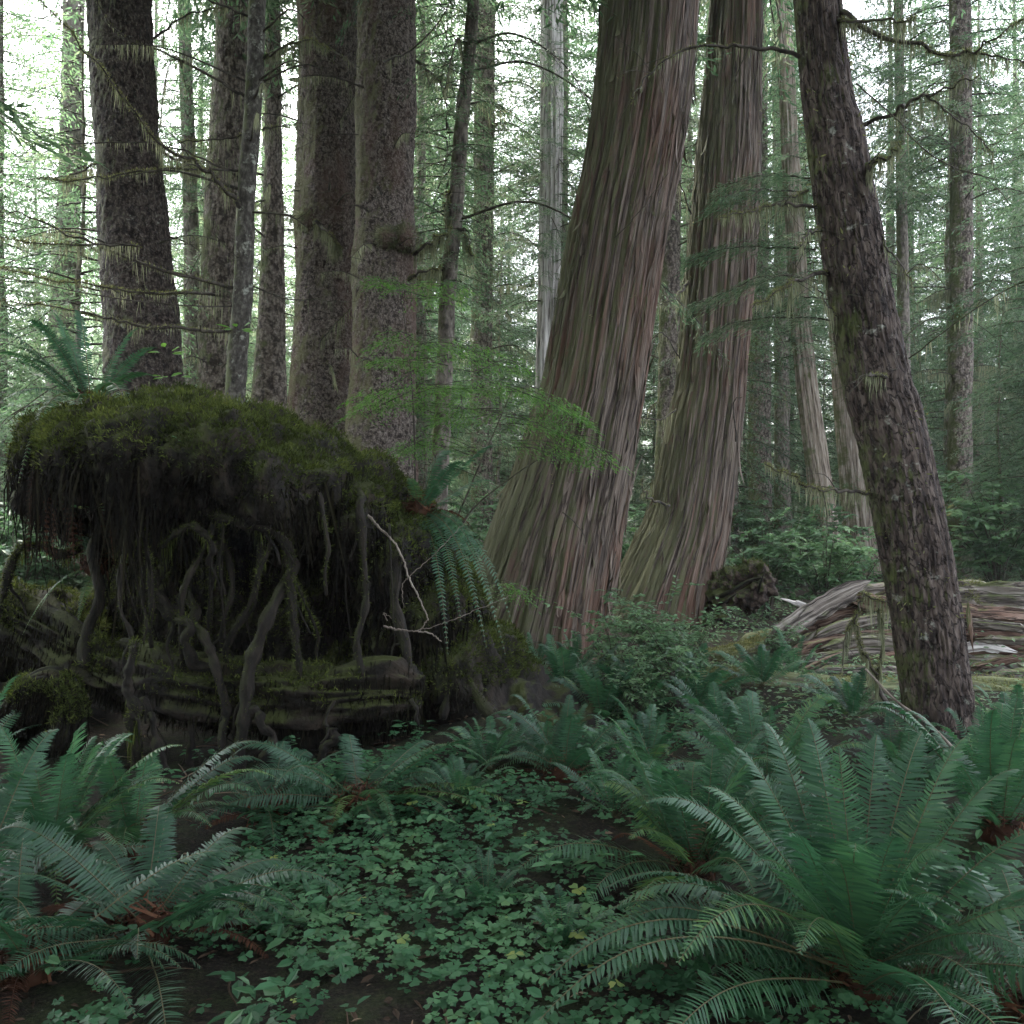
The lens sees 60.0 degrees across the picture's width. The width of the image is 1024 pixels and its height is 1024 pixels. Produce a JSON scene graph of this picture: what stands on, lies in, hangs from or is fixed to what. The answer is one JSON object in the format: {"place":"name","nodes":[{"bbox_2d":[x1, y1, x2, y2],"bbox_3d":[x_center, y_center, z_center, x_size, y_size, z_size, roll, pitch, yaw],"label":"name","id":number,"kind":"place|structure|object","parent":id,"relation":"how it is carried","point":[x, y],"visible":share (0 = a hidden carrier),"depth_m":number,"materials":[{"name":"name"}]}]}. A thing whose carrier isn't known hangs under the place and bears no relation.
{"place":"outdoors","nodes":[
{"label":"outdoors","id":0,"kind":"place"},
{"bbox_2d":[0,516,1023,1023],"bbox_3d":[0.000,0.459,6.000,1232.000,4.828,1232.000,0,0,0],"label":"ground","id":1,"kind":"structure","parent":0,"point":[196,986],"depth_m":3.65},
{"bbox_2d":[0,119,88,552],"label":"young hemlock","id":2,"kind":"object","parent":1,"relation":"on","point":[22,311],"visible":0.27,"depth_m":15.38,"materials":[{"name":"green plant"}]},
{"bbox_2d":[0,467,89,589],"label":"leafy bush","id":3,"kind":"object","parent":1,"relation":"on","point":[40,579],"visible":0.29,"depth_m":10.74,"materials":[{"name":"green plant"}]},
{"bbox_2d":[0,665,92,762],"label":"mossy mound","id":4,"kind":"object","parent":1,"relation":"on","point":[51,697],"visible":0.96,"depth_m":5.89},
{"bbox_2d":[0,0,101,553],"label":"hemlock tree","id":5,"kind":"object","parent":1,"relation":"on","point":[2,89],"visible":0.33,"depth_m":17.23,"materials":[{"name":"green plant"}]},
{"bbox_2d":[3,0,102,513],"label":"hemlock tree","id":6,"kind":"object","parent":1,"relation":"on","point":[13,127],"visible":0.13,"depth_m":19.30,"materials":[{"name":"green plant"}]},
{"bbox_2d":[0,81,106,168],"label":"branch","id":7,"kind":"object","parent":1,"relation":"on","point":[13,112],"visible":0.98,"depth_m":8.34,"materials":[{"name":"green plant"}]},
{"bbox_2d":[0,729,179,948],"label":"sword fern","id":8,"kind":"object","parent":1,"relation":"on","point":[41,746],"visible":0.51,"depth_m":3.74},
{"bbox_2d":[0,723,181,918],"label":"sword fern","id":9,"kind":"object","parent":1,"relation":"on","point":[65,817],"visible":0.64,"depth_m":4.05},
{"bbox_2d":[3,0,199,563],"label":"hemlock tree","id":10,"kind":"object","parent":1,"relation":"on","point":[67,101],"visible":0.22,"depth_m":21.78,"materials":[{"name":"green plant"}]},
{"bbox_2d":[0,0,209,593],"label":"young hemlock","id":11,"kind":"object","parent":1,"relation":"on","point":[82,196],"visible":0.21,"depth_m":13.72,"materials":[{"name":"green plant"}]},
{"bbox_2d":[0,822,240,1023],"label":"sword fern","id":12,"kind":"object","parent":1,"relation":"on","point":[23,980],"visible":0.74,"depth_m":3.05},
{"bbox_2d":[0,739,277,879],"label":"sword fern","id":13,"kind":"object","parent":1,"relation":"on","point":[128,827],"visible":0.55,"depth_m":4.29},
{"bbox_2d":[20,0,298,399],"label":"spruce tree","id":14,"kind":"object","parent":1,"relation":"on","point":[128,210],"visible":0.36,"depth_m":10.68,"materials":[{"name":"brown plant"}]},
{"bbox_2d":[0,804,343,1023],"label":"sword fern","id":15,"kind":"object","parent":1,"relation":"on","point":[157,914],"visible":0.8,"depth_m":3.26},
{"bbox_2d":[52,0,293,398],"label":"hemlock tree","id":16,"kind":"object","parent":1,"relation":"on","point":[189,222],"visible":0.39,"depth_m":18.86,"materials":[{"name":"green plant"}]},
{"bbox_2d":[164,8,295,401],"bbox_3d":[-6.162,-5.586,19.470,5.374,14.619,4.944,0,0,-33],"label":"hemlock tree","id":17,"kind":"object","parent":1,"relation":"on","point":[255,241],"visible":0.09,"depth_m":19.16,"materials":[{"name":"green plant"}]},
{"bbox_2d":[14,0,447,407],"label":"hemlock tree","id":18,"kind":"object","parent":1,"relation":"on","point":[269,381],"visible":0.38,"depth_m":15.34,"materials":[{"name":"brown plant"}]},
{"bbox_2d":[175,5,297,400],"bbox_3d":[-7.371,-8.221,26.067,6.763,19.997,7.351,0,0,32],"label":"hemlock tree","id":19,"kind":"object","parent":1,"relation":"on","point":[289,296],"visible":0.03,"depth_m":26.14,"materials":[{"name":"green plant"}]},
{"bbox_2d":[0,0,473,403],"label":"hemlock tree","id":20,"kind":"object","parent":1,"relation":"on","point":[242,286],"visible":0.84,"depth_m":8.85,"materials":[{"name":"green plant"}]},
{"bbox_2d":[88,632,427,753],"bbox_3d":[-1.744,1.293,6.082,2.382,0.875,0.665,0,0,3],"label":"rotten log","id":21,"kind":"object","parent":1,"relation":"on","point":[285,701],"visible":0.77,"depth_m":5.89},
{"bbox_2d":[0,574,128,717],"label":"rotten log","id":22,"kind":"object","parent":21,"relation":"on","point":[38,643],"visible":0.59,"depth_m":6.32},
{"bbox_2d":[182,741,377,856],"bbox_3d":[-1.264,1.535,4.641,0.974,0.486,1.002,0,0,-39],"label":"sword fern","id":23,"kind":"object","parent":1,"relation":"on","point":[268,783],"visible":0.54,"depth_m":4.70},
{"bbox_2d":[0,381,609,773],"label":"nurse stump","id":24,"kind":"object","parent":1,"relation":"on","point":[249,528],"visible":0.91,"depth_m":6.11,"materials":[{"name":"green plant"}]},
{"bbox_2d":[0,310,162,571],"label":"sword fern","id":25,"kind":"object","parent":24,"relation":"on","point":[71,365],"visible":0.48,"depth_m":6.62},
{"bbox_2d":[402,444,511,654],"bbox_3d":[-0.567,0.261,6.689,1.280,1.512,0.962,0,0,26],"label":"sword fern","id":26,"kind":"object","parent":24,"relation":"on","point":[417,505],"visible":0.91,"depth_m":6.50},
{"bbox_2d":[170,0,442,398],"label":"spruce tree","id":27,"kind":"object","parent":1,"relation":"on","point":[223,120],"visible":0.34,"depth_m":13.75,"materials":[{"name":"brown plant"}]},
{"bbox_2d":[153,0,494,438],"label":"spruce tree","id":28,"kind":"object","parent":1,"relation":"on","point":[324,184],"visible":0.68,"depth_m":12.11,"materials":[{"name":"brown plant"}]},
{"bbox_2d":[196,734,512,852],"bbox_3d":[-0.796,1.537,4.616,1.489,0.750,1.498,0,0,-34],"label":"sword fern","id":29,"kind":"object","parent":1,"relation":"on","point":[351,797],"visible":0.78,"depth_m":4.61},
{"bbox_2d":[415,256,494,558],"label":"young hemlock","id":30,"kind":"object","parent":1,"relation":"on","point":[426,463],"visible":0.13,"depth_m":17.04,"materials":[{"name":"green plant"}]},
{"bbox_2d":[410,755,515,816],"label":"sword fern","id":31,"kind":"object","parent":1,"relation":"on","point":[458,776],"visible":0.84,"depth_m":4.60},
{"bbox_2d":[414,1,515,528],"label":"hemlock tree","id":32,"kind":"object","parent":1,"relation":"on","point":[430,325],"visible":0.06,"depth_m":24.99,"materials":[{"name":"green plant"}]},
{"bbox_2d":[413,0,526,541],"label":"hemlock tree","id":33,"kind":"object","parent":1,"relation":"on","point":[419,329],"visible":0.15,"depth_m":17.33,"materials":[{"name":"green plant"}]},
{"bbox_2d":[428,238,535,560],"bbox_3d":[-0.410,-2.134,20.869,4.020,8.639,4.183,0,0,-27],"label":"young hemlock","id":34,"kind":"object","parent":1,"relation":"on","point":[499,459],"visible":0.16,"depth_m":20.77,"materials":[{"name":"green plant"}]},
{"bbox_2d":[333,275,632,613],"bbox_3d":[-0.288,-0.289,7.696,2.607,3.732,1.438,0,0,0],"label":"hemlock sapling","id":35,"kind":"object","parent":1,"relation":"on","point":[414,445],"visible":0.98,"depth_m":7.63,"materials":[{"name":"green plant"}]},
{"bbox_2d":[431,69,536,514],"bbox_3d":[-0.570,-6.865,29.849,5.438,17.332,5.579,0,0,11],"label":"hemlock tree","id":36,"kind":"object","parent":1,"relation":"on","point":[496,344],"visible":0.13,"depth_m":29.64,"materials":[{"name":"green plant"}]},
{"bbox_2d":[431,0,538,503],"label":"hemlock tree","id":37,"kind":"object","parent":1,"relation":"on","point":[497,30],"visible":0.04,"depth_m":34.44,"materials":[{"name":"green plant"}]},
{"bbox_2d":[436,847,537,908],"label":"sword fern","id":38,"kind":"object","parent":1,"relation":"on","point":[477,892],"visible":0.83,"depth_m":3.42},
{"bbox_2d":[435,713,559,770],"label":"sword fern","id":39,"kind":"object","parent":1,"relation":"on","point":[477,746],"visible":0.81,"depth_m":5.30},
{"bbox_2d":[270,0,732,489],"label":"spruce tree","id":40,"kind":"object","parent":1,"relation":"on","point":[386,240],"visible":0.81,"depth_m":11.16,"materials":[{"name":"brown plant"}]},
{"bbox_2d":[413,0,591,561],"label":"hemlock tree","id":41,"kind":"object","parent":1,"relation":"on","point":[481,338],"visible":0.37,"depth_m":19.80,"materials":[{"name":"green plant"}]},
{"bbox_2d":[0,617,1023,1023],"bbox_3d":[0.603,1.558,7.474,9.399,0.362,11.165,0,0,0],"label":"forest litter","id":42,"kind":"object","parent":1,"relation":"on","point":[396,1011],"visible":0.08,"depth_m":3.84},
{"bbox_2d":[0,693,1023,1023],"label":"ground cover","id":43,"kind":"object","parent":1,"relation":"on","point":[682,981],"visible":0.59,"depth_m":3.23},
{"bbox_2d":[429,0,600,272],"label":"hemlock tree","id":44,"kind":"object","parent":1,"relation":"on","point":[567,38],"visible":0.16,"depth_m":21.90,"materials":[{"name":"green plant"}]},
{"bbox_2d":[475,714,586,765],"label":"sword fern","id":45,"kind":"object","parent":1,"relation":"on","point":[547,724],"visible":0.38,"depth_m":5.42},
{"bbox_2d":[334,0,730,515],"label":"hemlock tree","id":46,"kind":"object","parent":1,"relation":"on","point":[453,211],"visible":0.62,"depth_m":12.90,"materials":[{"name":"green plant"}]},
{"bbox_2d":[475,0,589,409],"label":"white snag","id":47,"kind":"object","parent":1,"relation":"on","point":[550,153],"visible":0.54,"depth_m":17.82,"materials":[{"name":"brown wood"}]},
{"bbox_2d":[48,529,1023,741],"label":"undergrowth","id":48,"kind":"object","parent":1,"relation":"on","point":[738,689],"visible":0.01,"depth_m":8.04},
{"bbox_2d":[475,694,637,783],"bbox_3d":[0.359,1.404,5.161,1.019,0.726,0.938,0,0,36],"label":"sword fern","id":49,"kind":"object","parent":1,"relation":"on","point":[565,758],"visible":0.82,"depth_m":5.06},
{"bbox_2d":[468,0,655,522],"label":"hemlock tree","id":50,"kind":"object","parent":1,"relation":"on","point":[530,275],"visible":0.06,"depth_m":33.84,"materials":[{"name":"green plant"}]},
{"bbox_2d":[505,884,623,957],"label":"sword fern","id":51,"kind":"object","parent":1,"relation":"on","point":[572,913],"visible":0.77,"depth_m":3.13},
{"bbox_2d":[526,634,631,688],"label":"sword fern","id":52,"kind":"object","parent":1,"relation":"on","point":[555,663],"visible":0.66,"depth_m":7.49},
{"bbox_2d":[493,0,685,518],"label":"hemlock tree","id":53,"kind":"object","parent":1,"relation":"on","point":[656,323],"visible":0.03,"depth_m":26.16,"materials":[{"name":"green plant"}]},
{"bbox_2d":[548,747,651,817],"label":"sword fern","id":54,"kind":"object","parent":1,"relation":"on","point":[624,760],"visible":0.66,"depth_m":4.42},
{"bbox_2d":[542,652,674,728],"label":"sword fern","id":55,"kind":"object","parent":1,"relation":"on","point":[592,686],"visible":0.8,"depth_m":6.81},
{"bbox_2d":[545,599,679,677],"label":"leafy bush","id":56,"kind":"object","parent":1,"relation":"on","point":[607,642],"visible":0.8,"depth_m":7.85,"materials":[{"name":"green plant"}]},
{"bbox_2d":[436,0,797,670],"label":"cedar tree","id":57,"kind":"object","parent":1,"relation":"on","point":[557,534],"visible":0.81,"depth_m":9.49,"materials":[{"name":"brown plant"}]},
{"bbox_2d":[559,641,701,709],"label":"sword fern","id":58,"kind":"object","parent":1,"relation":"on","point":[606,670],"visible":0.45,"depth_m":7.07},
{"bbox_2d":[599,639,691,728],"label":"leafy bush","id":59,"kind":"object","parent":1,"relation":"on","point":[633,681],"visible":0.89,"depth_m":6.83,"materials":[{"name":"green plant"}]},
{"bbox_2d":[595,575,704,674],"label":"leafy bush","id":60,"kind":"object","parent":1,"relation":"on","point":[631,603],"visible":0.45,"depth_m":8.26,"materials":[{"name":"green plant"}]},
{"bbox_2d":[575,703,727,770],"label":"sword fern","id":61,"kind":"object","parent":1,"relation":"on","point":[656,741],"visible":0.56,"depth_m":5.33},
{"bbox_2d":[618,597,740,707],"bbox_3d":[1.322,1.172,7.313,0.794,0.931,0.916,0,0,-37],"label":"leafy bush","id":62,"kind":"object","parent":1,"relation":"on","point":[668,650],"visible":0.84,"depth_m":7.25,"materials":[{"name":"green plant"}]},
{"bbox_2d":[515,694,857,975],"bbox_3d":[0.729,1.267,3.740,1.344,0.971,1.399,0,0,26],"label":"sword fern","id":63,"kind":"object","parent":1,"relation":"on","point":[666,819],"visible":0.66,"depth_m":3.70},
{"bbox_2d":[564,0,828,501],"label":"hemlock tree","id":64,"kind":"object","parent":1,"relation":"on","point":[666,371],"visible":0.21,"depth_m":19.79,"materials":[{"name":"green plant"}]},
{"bbox_2d":[655,609,738,668],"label":"leafy bush","id":65,"kind":"object","parent":1,"relation":"on","point":[694,634],"visible":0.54,"depth_m":8.55,"materials":[{"name":"green plant"}]},
{"bbox_2d":[640,642,761,703],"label":"sword fern","id":66,"kind":"object","parent":1,"relation":"on","point":[699,692],"visible":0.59,"depth_m":7.29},
{"bbox_2d":[630,0,787,526],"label":"hemlock tree","id":67,"kind":"object","parent":1,"relation":"on","point":[690,191],"visible":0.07,"depth_m":26.25,"materials":[{"name":"green plant"}]},
{"bbox_2d":[656,676,806,742],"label":"sword fern","id":68,"kind":"object","parent":1,"relation":"on","point":[721,710],"visible":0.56,"depth_m":6.26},
{"bbox_2d":[695,627,773,661],"bbox_3d":[2.446,1.499,9.441,1.045,0.552,0.452,0,0,0],"label":"fallen log","id":69,"kind":"object","parent":1,"relation":"on","point":[750,645],"visible":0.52,"depth_m":9.38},
{"bbox_2d":[627,193,854,585],"bbox_3d":[5.000,-2.978,20.209,5.412,10.314,4.839,0,0,22],"label":"young hemlock","id":70,"kind":"object","parent":1,"relation":"on","point":[737,502],"visible":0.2,"depth_m":20.09,"materials":[{"name":"green plant"}]},
{"bbox_2d":[703,556,778,626],"bbox_3d":[2.952,1.198,12.042,1.331,1.230,0.757,0,0,40],"label":"root stump","id":71,"kind":"object","parent":1,"relation":"on","point":[748,587],"visible":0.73,"depth_m":11.77,"materials":[{"name":"brown wood"}]},
{"bbox_2d":[630,689,883,829],"bbox_3d":[1.220,1.372,4.594,1.400,0.792,1.233,0,0,-39],"label":"sword fern","id":72,"kind":"object","parent":1,"relation":"on","point":[793,741],"visible":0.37,"depth_m":4.75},
{"bbox_2d":[706,644,807,685],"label":"sword fern","id":73,"kind":"object","parent":1,"relation":"on","point":[772,663],"visible":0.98,"depth_m":7.98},
{"bbox_2d":[728,499,805,567],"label":"leafy bush","id":74,"kind":"object","parent":1,"relation":"on","point":[745,524],"visible":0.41,"depth_m":19.72,"materials":[{"name":"green plant"}]},
{"bbox_2d":[681,1,864,560],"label":"hemlock tree","id":75,"kind":"object","parent":1,"relation":"on","point":[764,433],"visible":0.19,"depth_m":23.76,"materials":[{"name":"green plant"}]},
{"bbox_2d":[724,507,827,619],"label":"leafy bush","id":76,"kind":"object","parent":1,"relation":"on","point":[767,548],"visible":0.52,"depth_m":13.54,"materials":[{"name":"green plant"}]},
{"bbox_2d":[530,0,1023,768],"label":"hemlock tree","id":77,"kind":"object","parent":1,"relation":"on","point":[902,494],"visible":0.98,"depth_m":5.63,"materials":[{"name":"brown plant"}]},
{"bbox_2d":[531,718,1023,1023],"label":"sword fern","id":78,"kind":"object","parent":1,"relation":"on","point":[849,918],"visible":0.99,"depth_m":2.88,"materials":[{"name":"plant"}]},
{"bbox_2d":[685,0,881,547],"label":"hemlock tree","id":79,"kind":"object","parent":1,"relation":"on","point":[781,414],"visible":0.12,"depth_m":26.82,"materials":[{"name":"green plant"}]},
{"bbox_2d":[568,0,1005,625],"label":"cedar tree","id":80,"kind":"object","parent":1,"relation":"on","point":[684,532],"visible":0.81,"depth_m":12.27,"materials":[{"name":"brown plant"}]},
{"bbox_2d":[738,11,840,548],"bbox_3d":[9.231,-9.012,29.521,7.002,21.890,7.124,0,0,44],"label":"hemlock tree","id":81,"kind":"object","parent":1,"relation":"on","point":[791,384],"visible":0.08,"depth_m":29.28,"materials":[{"name":"green plant"}]},
{"bbox_2d":[748,485,873,585],"bbox_3d":[6.021,0.575,18.010,2.035,2.220,2.166,0,0,-14],"label":"leafy bush","id":82,"kind":"object","parent":1,"relation":"on","point":[804,521],"visible":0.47,"depth_m":17.82,"materials":[{"name":"green plant"}]},
{"bbox_2d":[762,525,877,599],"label":"leafy bush","id":83,"kind":"object","parent":1,"relation":"on","point":[811,578],"visible":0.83,"depth_m":13.36,"materials":[{"name":"green plant"}]},
{"bbox_2d":[748,0,901,581],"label":"cedar tree","id":84,"kind":"object","parent":1,"relation":"on","point":[813,435],"visible":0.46,"depth_m":18.85,"materials":[{"name":"brown plant"}]},
{"bbox_2d":[802,525,879,585],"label":"leafy bush","id":85,"kind":"object","parent":1,"relation":"on","point":[868,563],"visible":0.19,"depth_m":14.91,"materials":[{"name":"green plant"}]},
{"bbox_2d":[787,667,900,717],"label":"sword fern","id":86,"kind":"object","parent":1,"relation":"on","point":[852,694],"visible":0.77,"depth_m":7.16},
{"bbox_2d":[760,0,946,574],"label":"cedar tree","id":87,"kind":"object","parent":1,"relation":"on","point":[849,468],"visible":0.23,"depth_m":20.78,"materials":[{"name":"green plant"}]},
{"bbox_2d":[687,664,1023,690],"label":"fallen log","id":88,"kind":"object","parent":1,"relation":"on","point":[994,683],"visible":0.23,"depth_m":8.14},
{"bbox_2d":[841,589,889,719],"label":"dead sapling","id":89,"kind":"object","parent":1,"relation":"on","point":[880,696],"visible":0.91,"depth_m":6.88,"materials":[{"name":"wood"}]},
{"bbox_2d":[731,577,1023,678],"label":"fallen log","id":90,"kind":"object","parent":1,"relation":"on","point":[993,611],"visible":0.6,"depth_m":9.17,"materials":[{"name":"brown wood"}]},
{"bbox_2d":[782,0,995,406],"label":"hemlock tree","id":91,"kind":"object","parent":1,"relation":"on","point":[900,245],"visible":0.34,"depth_m":22.87,"materials":[{"name":"green plant"}]},
{"bbox_2d":[790,0,1001,520],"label":"hemlock tree","id":92,"kind":"object","parent":1,"relation":"on","point":[888,223],"visible":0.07,"depth_m":34.02,"materials":[{"name":"green plant"}]},
{"bbox_2d":[829,712,969,790],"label":"sword fern","id":93,"kind":"object","parent":1,"relation":"on","point":[890,747],"visible":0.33,"depth_m":4.99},
{"bbox_2d":[843,712,969,764],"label":"sword fern","id":94,"kind":"object","parent":1,"relation":"on","point":[891,721],"visible":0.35,"depth_m":5.67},
{"bbox_2d":[821,6,994,486],"bbox_3d":[15.599,-8.847,33.987,7.016,21.797,6.839,0,0,-14],"label":"hemlock tree","id":95,"kind":"object","parent":1,"relation":"on","point":[912,250],"visible":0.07,"depth_m":33.91,"materials":[{"name":"green plant"}]},
{"bbox_2d":[849,0,1023,579],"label":"spruce tree","id":96,"kind":"object","parent":1,"relation":"on","point":[959,372],"visible":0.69,"depth_m":19.83,"materials":[{"name":"green plant"}]},
{"bbox_2d":[865,697,1023,848],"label":"sword fern","id":97,"kind":"object","parent":1,"relation":"on","point":[1000,821],"visible":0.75,"depth_m":4.13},
{"bbox_2d":[872,0,1023,516],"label":"hemlock tree","id":98,"kind":"object","parent":1,"relation":"on","point":[917,276],"visible":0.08,"depth_m":31.66,"materials":[{"name":"green plant"}]},
{"bbox_2d":[876,863,1023,1023],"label":"sword fern","id":99,"kind":"object","parent":1,"relation":"on","point":[1011,1006],"visible":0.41,"depth_m":2.89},
{"bbox_2d":[879,0,1023,505],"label":"hemlock tree","id":100,"kind":"object","parent":1,"relation":"on","point":[945,253],"visible":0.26,"depth_m":25.33,"materials":[{"name":"green plant"}]},
{"bbox_2d":[888,707,1018,787],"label":"sword fern","id":101,"kind":"object","parent":1,"relation":"on","point":[950,734],"visible":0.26,"depth_m":5.26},
{"bbox_2d":[910,0,1023,518],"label":"hemlock tree","id":102,"kind":"object","parent":1,"relation":"on","point":[979,252],"visible":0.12,"depth_m":28.01,"materials":[{"name":"green plant"}]},
{"bbox_2d":[926,0,1023,482],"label":"hemlock tree","id":103,"kind":"object","parent":1,"relation":"on","point":[1014,71],"visible":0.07,"depth_m":32.66,"materials":[{"name":"green plant"}]},
{"bbox_2d":[930,0,1023,565],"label":"hemlock tree","id":104,"kind":"object","parent":1,"relation":"on","point":[1015,219],"visible":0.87,"depth_m":16.02,"materials":[{"name":"green plant"}]},
{"bbox_2d":[938,471,1023,581],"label":"leafy bush","id":105,"kind":"object","parent":1,"relation":"on","point":[976,509],"visible":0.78,"depth_m":15.75,"materials":[{"name":"green plant"}]},
{"bbox_2d":[939,290,1023,581],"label":"young hemlock","id":106,"kind":"object","parent":1,"relation":"on","point":[997,435],"visible":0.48,"depth_m":16.66,"materials":[{"name":"green plant"}]},
{"bbox_2d":[3,0,1023,506],"label":"sky","id":107,"kind":"structure","parent":0,"point":[853,2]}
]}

